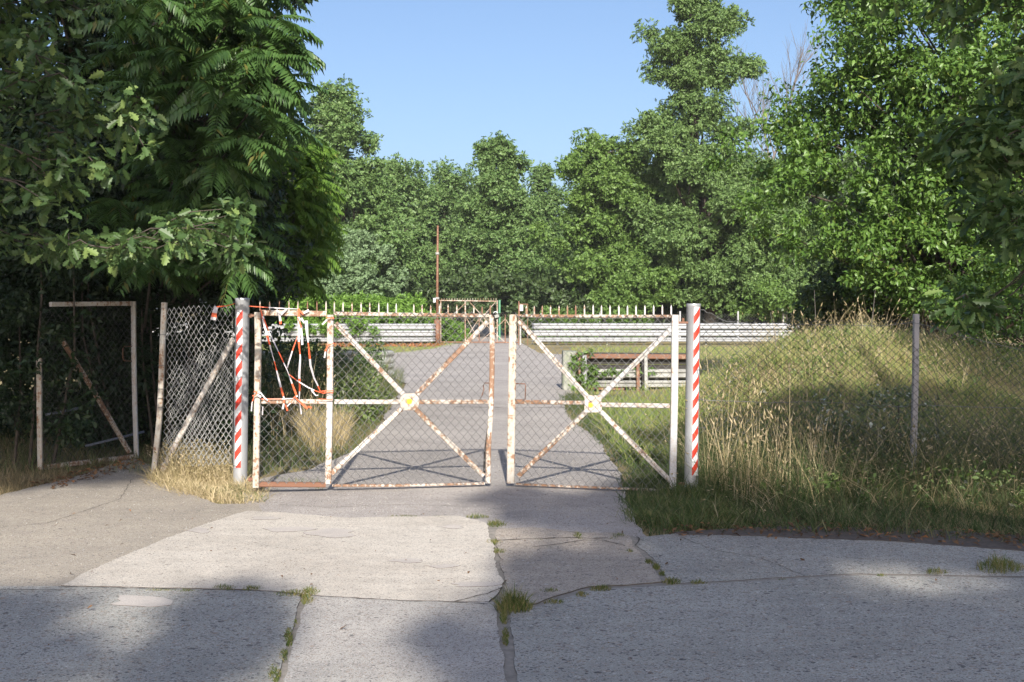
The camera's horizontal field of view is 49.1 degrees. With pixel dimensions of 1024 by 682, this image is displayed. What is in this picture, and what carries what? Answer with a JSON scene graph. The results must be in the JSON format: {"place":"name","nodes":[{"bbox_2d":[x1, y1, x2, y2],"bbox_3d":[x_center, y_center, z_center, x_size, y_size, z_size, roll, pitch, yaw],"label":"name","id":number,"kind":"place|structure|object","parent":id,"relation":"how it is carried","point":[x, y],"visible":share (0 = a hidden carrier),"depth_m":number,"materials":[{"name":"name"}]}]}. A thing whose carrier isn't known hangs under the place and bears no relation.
{"place":"outdoors","nodes":[
{"label":"outdoors","id":0,"kind":"place"},
{"bbox_2d":[0,458,261,585],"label":"forecourt","id":1,"kind":"structure","parent":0,"point":[38,553],"depth_m":8.85,"materials":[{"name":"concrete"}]},
{"bbox_2d":[29,457,149,488],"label":"leaf litter","id":2,"kind":"object","parent":1,"relation":"on","point":[86,473],"visible":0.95,"depth_m":11.24,"materials":[{"name":"brown plant"}]},
{"bbox_2d":[151,302,234,474],"bbox_3d":[-3.115,0.493,10.957,1.068,1.743,0.129,1,2,27],"label":"leaning fence","id":3,"kind":"object","parent":1,"relation":"on","point":[214,372],"visible":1,"depth_m":10.94,"materials":[{"name":"metal"}]},
{"bbox_2d":[0,586,300,681],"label":"road","id":4,"kind":"structure","parent":0,"point":[228,636],"depth_m":5.69,"materials":[{"name":"grey concrete"}]},
{"bbox_2d":[111,595,172,606],"bbox_3d":[-2.098,1.477,6.358,0.397,0.003,0.214,0,2,12],"label":"cement patch","id":5,"kind":"object","parent":4,"relation":"on","point":[140,601],"visible":1,"depth_m":6.35,"materials":[{"name":"concrete"}]},
{"bbox_2d":[64,586,295,593],"bbox_3d":[-1.953,1.465,6.612,1.483,0.001,0.056,0,2,7],"label":"road crack","id":6,"kind":"object","parent":4,"relation":"on","point":[177,588],"visible":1,"depth_m":6.63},
{"bbox_2d":[262,342,456,352],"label":"field grass","id":7,"kind":"structure","parent":0,"point":[416,348],"depth_m":48.84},
{"bbox_2d":[284,595,506,681],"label":"road","id":8,"kind":"structure","parent":0,"point":[379,640],"depth_m":5.57,"materials":[{"name":"concrete"}]},
{"bbox_2d":[314,595,486,603],"bbox_3d":[-0.661,1.472,6.374,1.064,0.001,0.036,0,2,10],"label":"road crack","id":9,"kind":"object","parent":8,"relation":"on","point":[405,600],"visible":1,"depth_m":6.35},
{"bbox_2d":[256,489,629,526],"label":"gravel","id":10,"kind":"structure","parent":0,"point":[460,505],"depth_m":9.63,"materials":[{"name":"gravel"}]},
{"bbox_2d":[243,327,646,537],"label":"driveway","id":11,"kind":"structure","parent":0,"point":[499,443],"depth_m":12.00,"materials":[{"name":"asphalt"}]},
{"bbox_2d":[248,300,494,487],"bbox_3d":[-1.272,0.492,10.331,2.276,1.739,0.089,0,2,-12],"label":"gate leaf","id":12,"kind":"object","parent":11,"relation":"on","point":[410,401],"visible":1,"depth_m":10.33,"materials":[{"name":"white paint"}]},
{"bbox_2d":[251,391,262,414],"bbox_3d":[-2.291,0.555,10.061,0.110,0.223,0.018,0,2,-10],"label":"barrier tape","id":13,"kind":"object","parent":12,"relation":"attached to","point":[257,394],"visible":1,"depth_m":10.06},
{"bbox_2d":[251,306,333,413],"bbox_3d":[-1.986,0.174,10.127,0.754,0.981,0.044,0,2,-11],"label":"barrier tape","id":14,"kind":"object","parent":12,"relation":"attached to","point":[298,336],"visible":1,"depth_m":10.13,"materials":[{"name":"plastic"}]},
{"bbox_2d":[439,298,517,342],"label":"gate","id":15,"kind":"structure","parent":11,"relation":"on","point":[451,341],"depth_m":54.98,"materials":[{"name":"metal"}]},
{"bbox_2d":[499,300,500,339],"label":"fence post","id":16,"kind":"object","parent":11,"relation":"on","point":[499,319],"visible":0.65,"depth_m":61.94,"materials":[{"name":"metal"}]},
{"bbox_2d":[518,301,527,344],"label":"sign","id":17,"kind":"object","parent":11,"relation":"on","point":[521,307],"visible":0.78,"depth_m":52.96,"materials":[{"name":"metal"}]},
{"bbox_2d":[561,350,576,389],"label":"concrete block","id":18,"kind":"structure","parent":11,"relation":"on","point":[566,358],"depth_m":23.27,"materials":[{"name":"concrete"}]},
{"bbox_2d":[507,303,687,490],"bbox_3d":[0.766,0.497,10.329,1.701,1.739,0.071,0,2,16],"label":"gate leaf","id":19,"kind":"object","parent":11,"relation":"on","point":[591,403],"visible":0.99,"depth_m":10.32,"materials":[{"name":"white paint"}]},
{"bbox_2d":[492,311,516,320],"bbox_3d":[-0.070,-0.235,10.488,0.240,0.089,0.049,0,2,0],"label":"chain","id":20,"kind":"object","parent":19,"relation":"attached to","point":[497,315],"visible":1,"depth_m":10.48,"materials":[{"name":"black metal"}]},
{"bbox_2d":[277,449,617,485],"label":"gravel","id":21,"kind":"structure","parent":0,"point":[467,466],"depth_m":11.76,"materials":[{"name":"gravel"}]},
{"bbox_2d":[0,310,1023,535],"bbox_3d":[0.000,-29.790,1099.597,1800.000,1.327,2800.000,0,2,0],"label":"ground","id":22,"kind":"structure","parent":0,"point":[534,345],"depth_m":14.65,"materials":[{"name":"plant"}]},
{"bbox_2d":[0,458,114,496],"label":"straw tuft","id":23,"kind":"object","parent":22,"relation":"on","point":[2,489],"visible":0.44,"depth_m":10.96,"materials":[{"name":"beige plant"}]},
{"bbox_2d":[0,115,123,468],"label":"ivy hedge","id":24,"kind":"object","parent":22,"relation":"on","point":[68,428],"visible":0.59,"depth_m":11.68,"materials":[{"name":"green plant"}]},
{"bbox_2d":[45,404,95,415],"bbox_3d":[-4.813,0.750,12.219,0.033,0.084,0.638,1,2,30],"label":"loose pipe","id":25,"kind":"object","parent":24,"relation":"on","point":[65,411],"visible":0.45,"depth_m":12.15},
{"bbox_2d":[36,301,138,468],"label":"wicket gate","id":26,"kind":"structure","parent":22,"relation":"on","point":[106,413],"depth_m":12.26,"materials":[{"name":"metal"}]},
{"bbox_2d":[0,435,232,493],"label":"dark grass","id":27,"kind":"structure","parent":22,"relation":"on","point":[33,470],"depth_m":11.90,"materials":[{"name":"plant"}]},
{"bbox_2d":[0,0,272,279],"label":"oak tree","id":28,"kind":"object","parent":22,"relation":"on","point":[79,110],"visible":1,"depth_m":8.68,"materials":[{"name":"green plant"}]},
{"bbox_2d":[0,153,295,455],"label":"ivy thicket","id":29,"kind":"object","parent":22,"relation":"on","point":[146,358],"visible":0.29,"depth_m":13.47,"materials":[{"name":"green plant"}]},
{"bbox_2d":[0,0,322,413],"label":"lime tree","id":30,"kind":"object","parent":22,"relation":"on","point":[70,46],"visible":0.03,"depth_m":14.94,"materials":[{"name":"green plant"}]},
{"bbox_2d":[43,125,301,451],"bbox_3d":[-3.969,-0.579,13.087,2.998,3.873,1.443,0,2,0],"label":"overgrown shrub","id":31,"kind":"object","parent":22,"relation":"on","point":[208,300],"visible":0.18,"depth_m":13.06,"materials":[{"name":"green plant"}]},
{"bbox_2d":[10,356,376,438],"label":"verge weeds","id":32,"kind":"object","parent":22,"relation":"on","point":[141,425],"visible":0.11,"depth_m":14.68,"materials":[{"name":"green plant"}]},
{"bbox_2d":[68,0,330,430],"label":"ailanthus tree","id":33,"kind":"object","parent":22,"relation":"on","point":[224,63],"visible":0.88,"depth_m":11.47,"materials":[{"name":"green plant"}]},
{"bbox_2d":[146,435,252,485],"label":"straw tuft","id":34,"kind":"object","parent":22,"relation":"on","point":[200,469],"visible":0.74,"depth_m":10.95,"materials":[{"name":"plant"}]},
{"bbox_2d":[119,461,281,503],"bbox_3d":[-3.033,1.284,10.766,1.386,0.250,3.075,-2,2,-44],"label":"straw tuft","id":35,"kind":"object","parent":22,"relation":"on","point":[167,482],"visible":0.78,"depth_m":10.31,"materials":[{"name":"plant"}]},
{"bbox_2d":[0,368,404,476],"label":"verge grass","id":36,"kind":"structure","parent":22,"relation":"on","point":[281,443],"depth_m":12.89,"materials":[{"name":"plant"}]},
{"bbox_2d":[85,431,143,446],"bbox_3d":[-4.506,1.108,12.702,0.059,0.123,0.745,1,2,38],"label":"loose pipe","id":37,"kind":"object","parent":36,"relation":"on","point":[108,440],"visible":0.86,"depth_m":12.65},
{"bbox_2d":[16,326,426,437],"bbox_3d":[-4.250,0.275,19.589,5.194,1.771,11.236,0,2,4],"label":"bush","id":38,"kind":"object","parent":22,"relation":"on","point":[385,384],"depth_m":16.48,"materials":[{"name":"plant"}]},
{"bbox_2d":[188,483,267,500],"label":"fresh grass","id":39,"kind":"structure","parent":22,"relation":"on","point":[240,493],"depth_m":10.21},
{"bbox_2d":[232,298,249,486],"bbox_3d":[-2.571,0.507,10.627,0.169,1.830,0.160,0,2,0],"label":"striped pole","id":40,"kind":"object","parent":22,"relation":"on","point":[240,403],"visible":0.93,"depth_m":10.58,"materials":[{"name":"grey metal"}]},
{"bbox_2d":[210,303,250,319],"bbox_3d":[-2.551,-0.271,10.482,0.734,0.163,0.131,1,2,40],"label":"barrier tape","id":41,"kind":"object","parent":40,"relation":"hanging from","point":[214,313],"visible":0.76,"depth_m":10.68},
{"bbox_2d":[145,336,373,448],"bbox_3d":[-3.616,0.526,15.989,3.349,1.472,4.980,0,2,0],"label":"shrub","id":42,"kind":"object","parent":22,"relation":"on","point":[301,397],"visible":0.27,"depth_m":15.27,"materials":[{"name":"plant"}]},
{"bbox_2d":[152,324,435,344],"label":"crash barrier","id":43,"kind":"object","parent":22,"relation":"on","point":[407,331],"visible":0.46,"depth_m":53.98,"materials":[{"name":"metal"}]},
{"bbox_2d":[249,137,351,376],"bbox_3d":[-3.830,-1.410,19.010,2.204,5.310,4.361,0,2,-8],"label":"ailanthus tree","id":44,"kind":"object","parent":22,"relation":"on","point":[312,199],"visible":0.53,"depth_m":17.76,"materials":[{"name":"green plant"}]},
{"bbox_2d":[218,349,394,375],"bbox_3d":[-4.829,0.612,24.952,4.450,0.817,0.950,0,2,0],"label":"crash barrier","id":45,"kind":"object","parent":22,"relation":"on","point":[388,353],"visible":0.12,"depth_m":24.55,"materials":[{"name":"metal"}]},
{"bbox_2d":[249,335,389,396],"bbox_3d":[-3.441,0.529,20.541,2.349,1.261,3.434,0,2,0],"label":"nettle clump","id":46,"kind":"object","parent":22,"relation":"on","point":[304,350],"visible":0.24,"depth_m":20.15,"materials":[{"name":"green plant"}]},
{"bbox_2d":[214,290,432,343],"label":"creeper","id":47,"kind":"object","parent":22,"relation":"on","point":[406,304],"visible":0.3,"depth_m":55.13,"materials":[{"name":"green plant"}]},
{"bbox_2d":[277,396,370,451],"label":"straw tuft","id":48,"kind":"object","parent":22,"relation":"on","point":[346,427],"visible":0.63,"depth_m":13.74,"materials":[{"name":"plant"}]},
{"bbox_2d":[284,316,380,339],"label":"creeper","id":49,"kind":"object","parent":22,"relation":"on","point":[323,328],"visible":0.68,"depth_m":53.64,"materials":[{"name":"green plant"}]},
{"bbox_2d":[298,363,395,424],"bbox_3d":[-2.503,0.790,17.209,1.191,0.910,2.968,0,2,0],"label":"nettle clump","id":50,"kind":"object","parent":22,"relation":"on","point":[371,391],"visible":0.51,"depth_m":16.82,"materials":[{"name":"green plant"}]},
{"bbox_2d":[302,73,425,297],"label":"oak tree","id":51,"kind":"object","parent":22,"relation":"on","point":[367,186],"visible":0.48,"depth_m":60.28,"materials":[{"name":"green plant"}]},
{"bbox_2d":[308,228,425,336],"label":"shrub","id":52,"kind":"object","parent":22,"relation":"on","point":[360,278],"visible":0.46,"depth_m":58.19,"materials":[{"name":"green plant"}]},
{"bbox_2d":[315,342,444,347],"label":"leaf litter","id":53,"kind":"object","parent":22,"relation":"on","point":[402,344],"visible":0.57,"depth_m":51.66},
{"bbox_2d":[372,151,454,287],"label":"oak tree","id":54,"kind":"object","parent":22,"relation":"on","point":[425,249],"visible":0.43,"depth_m":78.53,"materials":[{"name":"green plant"}]},
{"bbox_2d":[433,226,439,343],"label":"pipe pole","id":55,"kind":"object","parent":22,"relation":"on","point":[437,326],"visible":0.89,"depth_m":54.39,"materials":[{"name":"metal"}]},
{"bbox_2d":[414,155,475,310],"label":"oak tree","id":56,"kind":"object","parent":22,"relation":"on","point":[448,186],"visible":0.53,"depth_m":82.54,"materials":[{"name":"green plant"}]},
{"bbox_2d":[426,308,470,342],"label":"creeper","id":57,"kind":"object","parent":22,"relation":"on","point":[457,332],"visible":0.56,"depth_m":55.39,"materials":[{"name":"green plant"}]},
{"bbox_2d":[448,130,559,334],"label":"oak tree","id":58,"kind":"object","parent":22,"relation":"on","point":[499,209],"visible":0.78,"depth_m":74.07,"materials":[{"name":"green plant"}]},
{"bbox_2d":[0,70,1015,313],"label":"woodland","id":59,"kind":"object","parent":22,"relation":"on","point":[812,200],"visible":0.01,"depth_m":97.17,"materials":[{"name":"green plant"}]},
{"bbox_2d":[520,162,575,311],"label":"oak tree","id":60,"kind":"object","parent":22,"relation":"on","point":[540,177],"visible":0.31,"depth_m":80.81,"materials":[{"name":"green plant"}]},
{"bbox_2d":[567,348,600,390],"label":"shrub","id":61,"kind":"object","parent":22,"relation":"on","point":[591,369],"visible":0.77,"depth_m":23.10,"materials":[{"name":"green plant"}]},
{"bbox_2d":[538,305,653,342],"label":"hedge","id":62,"kind":"object","parent":22,"relation":"on","point":[607,320],"visible":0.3,"depth_m":57.59,"materials":[{"name":"green plant"}]},
{"bbox_2d":[522,127,673,319],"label":"maple tree","id":63,"kind":"object","parent":22,"relation":"on","point":[600,173],"visible":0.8,"depth_m":65.81,"materials":[{"name":"green plant"}]},
{"bbox_2d":[554,391,701,487],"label":"edge grass","id":64,"kind":"structure","parent":22,"relation":"on","point":[577,411],"depth_m":14.32,"materials":[{"name":"plant"}]},
{"bbox_2d":[575,352,685,390],"bbox_3d":[2.498,0.637,23.305,2.371,0.801,0.275,0,2,0],"label":"crash barrier","id":65,"kind":"object","parent":22,"relation":"on","point":[599,356],"visible":0.51,"depth_m":23.29,"materials":[{"name":"white metal"}]},
{"bbox_2d":[599,367,657,390],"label":"creeper","id":66,"kind":"object","parent":65,"relation":"on","point":[615,373],"visible":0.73,"depth_m":23.25,"materials":[{"name":"green plant"}]},
{"bbox_2d":[584,246,681,313],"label":"bush","id":67,"kind":"object","parent":22,"relation":"on","point":[619,292],"visible":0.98,"depth_m":62.73,"materials":[{"name":"green plant"}]},
{"bbox_2d":[302,248,1023,337],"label":"undergrowth","id":68,"kind":"object","parent":22,"relation":"on","point":[513,288],"visible":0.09,"depth_m":67.54,"materials":[{"name":"green plant"}]},
{"bbox_2d":[602,482,751,532],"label":"fresh grass","id":69,"kind":"structure","parent":22,"relation":"on","point":[723,511],"depth_m":9.00,"materials":[{"name":"plant"}]},
{"bbox_2d":[684,304,700,489],"bbox_3d":[1.666,0.543,10.339,0.145,1.775,0.132,0,2,0],"label":"striped pole","id":70,"kind":"object","parent":22,"relation":"on","point":[693,314],"visible":0.89,"depth_m":10.29,"materials":[{"name":"white metal"}]},
{"bbox_2d":[532,323,862,344],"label":"crash barrier","id":71,"kind":"object","parent":22,"relation":"on","point":[656,326],"visible":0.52,"depth_m":53.98,"materials":[{"name":"metal"}]},
{"bbox_2d":[540,311,865,336],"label":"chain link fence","id":72,"kind":"object","parent":22,"relation":"on","point":[679,314],"visible":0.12,"depth_m":61.98,"materials":[{"name":"metal"}]},
{"bbox_2d":[620,0,814,336],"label":"oak tree","id":73,"kind":"object","parent":22,"relation":"on","point":[685,233],"visible":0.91,"depth_m":63.80,"materials":[{"name":"green plant"}]},
{"bbox_2d":[678,362,869,504],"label":"dry stalks","id":74,"kind":"object","parent":22,"relation":"on","point":[765,433],"visible":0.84,"depth_m":9.99,"materials":[{"name":"plant"}]},
{"bbox_2d":[724,15,823,159],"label":"dead tree","id":75,"kind":"object","parent":22,"relation":"on","point":[763,105],"visible":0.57,"depth_m":69.50,"materials":[{"name":"grey plant"}]},
{"bbox_2d":[707,155,845,336],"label":"oak tree","id":76,"kind":"object","parent":22,"relation":"on","point":[792,283],"visible":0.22,"depth_m":64.38,"materials":[{"name":"green plant"}]},
{"bbox_2d":[725,274,840,322],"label":"bramble bush","id":77,"kind":"object","parent":22,"relation":"on","point":[769,298],"visible":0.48,"depth_m":61.91,"materials":[{"name":"green plant"}]},
{"bbox_2d":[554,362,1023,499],"bbox_3d":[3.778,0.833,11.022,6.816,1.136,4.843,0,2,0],"label":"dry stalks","id":78,"kind":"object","parent":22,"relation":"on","point":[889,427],"visible":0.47,"depth_m":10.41,"materials":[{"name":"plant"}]},
{"bbox_2d":[605,449,1023,543],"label":"verge grass","id":79,"kind":"structure","parent":22,"relation":"on","point":[834,515],"depth_m":9.02,"materials":[{"name":"plant"}]},
{"bbox_2d":[610,384,1023,510],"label":"tall grass","id":80,"kind":"structure","parent":22,"relation":"on","point":[794,477],"depth_m":10.14,"materials":[{"name":"plant"}]},
{"bbox_2d":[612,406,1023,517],"bbox_3d":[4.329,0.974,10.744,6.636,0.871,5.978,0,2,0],"label":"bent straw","id":81,"kind":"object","parent":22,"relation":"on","point":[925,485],"visible":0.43,"depth_m":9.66,"materials":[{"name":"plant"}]},
{"bbox_2d":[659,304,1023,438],"bbox_3d":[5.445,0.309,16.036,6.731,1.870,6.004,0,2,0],"label":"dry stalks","id":82,"kind":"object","parent":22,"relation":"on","point":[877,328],"visible":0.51,"depth_m":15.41,"materials":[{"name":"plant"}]},
{"bbox_2d":[664,518,1023,547],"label":"leaf litter","id":83,"kind":"object","parent":22,"relation":"on","point":[865,529],"visible":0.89,"depth_m":8.22,"materials":[{"name":"brown plant"}]},
{"bbox_2d":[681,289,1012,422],"bbox_3d":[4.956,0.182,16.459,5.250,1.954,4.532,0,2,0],"label":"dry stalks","id":84,"kind":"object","parent":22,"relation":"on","point":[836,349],"visible":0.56,"depth_m":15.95,"materials":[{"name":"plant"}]},
{"bbox_2d":[683,323,1022,438],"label":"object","id":85,"kind":"object","parent":22,"relation":"on","point":[922,367],"visible":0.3,"depth_m":15.30,"materials":[{"name":"green plant"}]},
{"bbox_2d":[696,309,1023,482],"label":"chain link fence","id":86,"kind":"object","parent":22,"relation":"on","point":[914,405],"visible":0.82,"depth_m":10.44,"materials":[{"name":"metal"}]},
{"bbox_2d":[701,0,1023,346],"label":"cherry tree","id":87,"kind":"object","parent":22,"relation":"on","point":[918,188],"visible":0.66,"depth_m":20.98,"materials":[{"name":"green plant"}]},
{"bbox_2d":[706,424,1023,510],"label":"verge weeds","id":88,"kind":"object","parent":22,"relation":"on","point":[960,475],"visible":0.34,"depth_m":9.66,"materials":[{"name":"green plant"}]},
{"bbox_2d":[802,378,946,472],"bbox_3d":[3.581,0.899,11.233,1.362,1.038,1.179,0,2,0],"label":"wormwood clump","id":89,"kind":"object","parent":22,"relation":"on","point":[905,396],"visible":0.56,"depth_m":11.24,"materials":[{"name":"green plant"}]},
{"bbox_2d":[778,229,1015,337],"bbox_3d":[8.220,-0.670,23.912,4.298,3.521,4.363,-1,2,-29],"label":"elder bush","id":90,"kind":"object","parent":22,"relation":"on","point":[809,302],"visible":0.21,"depth_m":23.68,"materials":[{"name":"green plant"}]},
{"bbox_2d":[840,0,1023,334],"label":"oak tree","id":91,"kind":"object","parent":22,"relation":"on","point":[973,143],"visible":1,"depth_m":7.37,"materials":[{"name":"green plant"}]},
{"bbox_2d":[939,250,1023,364],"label":"shrub","id":92,"kind":"object","parent":22,"relation":"on","point":[962,284],"visible":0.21,"depth_m":16.91,"materials":[{"name":"green plant"}]},
{"bbox_2d":[16,0,1023,309],"label":"sky","id":93,"kind":"structure","parent":0,"point":[437,77],"materials":[{"name":"blue"}]},
{"bbox_2d":[275,524,1023,681],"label":"road bed","id":94,"kind":"object","parent":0,"point":[508,650],"visible":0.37,"depth_m":6.52,"materials":[{"name":"concrete"}]},
{"bbox_2d":[61,511,503,601],"bbox_3d":[-1.223,1.459,7.792,2.659,0.050,2.608,0,2,9],"label":"apron","id":95,"kind":"object","parent":94,"relation":"on","point":[246,551],"visible":0.77,"depth_m":7.41,"materials":[{"name":"concrete"}]},
{"bbox_2d":[187,527,210,532],"bbox_3d":[-2.325,1.417,8.380,0.231,0.003,0.144,1,2,37],"label":"cement patch","id":96,"kind":"object","parent":95,"relation":"on","point":[200,530],"visible":1,"depth_m":8.37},
{"bbox_2d":[251,516,280,519],"bbox_3d":[-1.949,1.403,8.873,0.243,0.003,0.135,0,2,0],"label":"cement patch","id":97,"kind":"object","parent":95,"relation":"on","point":[263,518],"visible":1,"depth_m":8.85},
{"bbox_2d":[263,527,317,531],"bbox_3d":[-1.669,1.416,8.421,0.410,0.003,0.187,0,2,-12],"label":"cement patch","id":98,"kind":"object","parent":95,"relation":"on","point":[284,529],"visible":1,"depth_m":8.40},
{"bbox_2d":[303,528,355,537],"bbox_3d":[-1.320,1.420,8.269,0.333,0.003,0.372,-2,2,-45],"label":"cement patch","id":99,"kind":"object","parent":95,"relation":"on","point":[333,532],"visible":1,"depth_m":8.25,"materials":[{"name":"concrete"}]},
{"bbox_2d":[388,558,421,562],"bbox_3d":[-0.693,1.445,7.372,0.224,0.003,0.139,1,2,21],"label":"cement patch","id":100,"kind":"object","parent":95,"relation":"on","point":[410,560],"visible":1,"depth_m":7.37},
{"bbox_2d":[428,564,460,567],"bbox_3d":[-0.442,1.450,7.206,0.224,0.003,0.101,-1,2,-18],"label":"cement patch","id":101,"kind":"object","parent":95,"relation":"on","point":[445,566],"visible":1,"depth_m":7.20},
{"bbox_2d":[450,582,502,586],"bbox_3d":[-0.214,1.463,6.731,0.316,0.003,0.117,0,2,0],"label":"cement patch","id":102,"kind":"object","parent":95,"relation":"on","point":[471,584],"visible":1,"depth_m":6.72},
{"bbox_2d":[495,527,662,609],"bbox_3d":[0.399,1.476,7.375,1.045,0.050,2.337,0,2,0],"label":"apron","id":103,"kind":"object","parent":94,"relation":"on","point":[563,568],"visible":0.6,"depth_m":7.34,"materials":[{"name":"concrete"}]},
{"bbox_2d":[147,513,1023,681],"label":"joint grass","id":104,"kind":"structure","parent":94,"relation":"in","point":[519,603],"depth_m":6.53,"materials":[{"name":"plant"}]},
{"bbox_2d":[571,531,1023,583],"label":"apron","id":105,"kind":"object","parent":94,"relation":"on","point":[963,559],"visible":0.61,"depth_m":7.51,"materials":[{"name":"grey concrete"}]},
{"bbox_2d":[48,509,936,644],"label":"leaf litter","id":106,"kind":"object","parent":105,"relation":"on","point":[802,559],"visible":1,"depth_m":7.33,"materials":[{"name":"brown plant"}]},
{"bbox_2d":[673,526,1023,550],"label":"verge edge","id":107,"kind":"object","parent":105,"relation":"on","point":[983,543],"visible":0.53,"depth_m":8.22,"materials":[{"name":"concrete"}]},
{"bbox_2d":[510,575,1023,681],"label":"road","id":108,"kind":"structure","parent":0,"point":[864,628],"depth_m":5.75,"materials":[{"name":"grey concrete"}]},
{"bbox_2d":[570,343,1006,398],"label":"field grass","id":109,"kind":"structure","parent":0,"point":[718,348],"depth_m":41.94,"materials":[{"name":"plant"}]},
{"bbox_2d":[577,315,1023,465],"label":"mound grass","id":110,"kind":"structure","parent":0,"point":[643,417],"depth_m":15.26,"materials":[{"name":"plant"}]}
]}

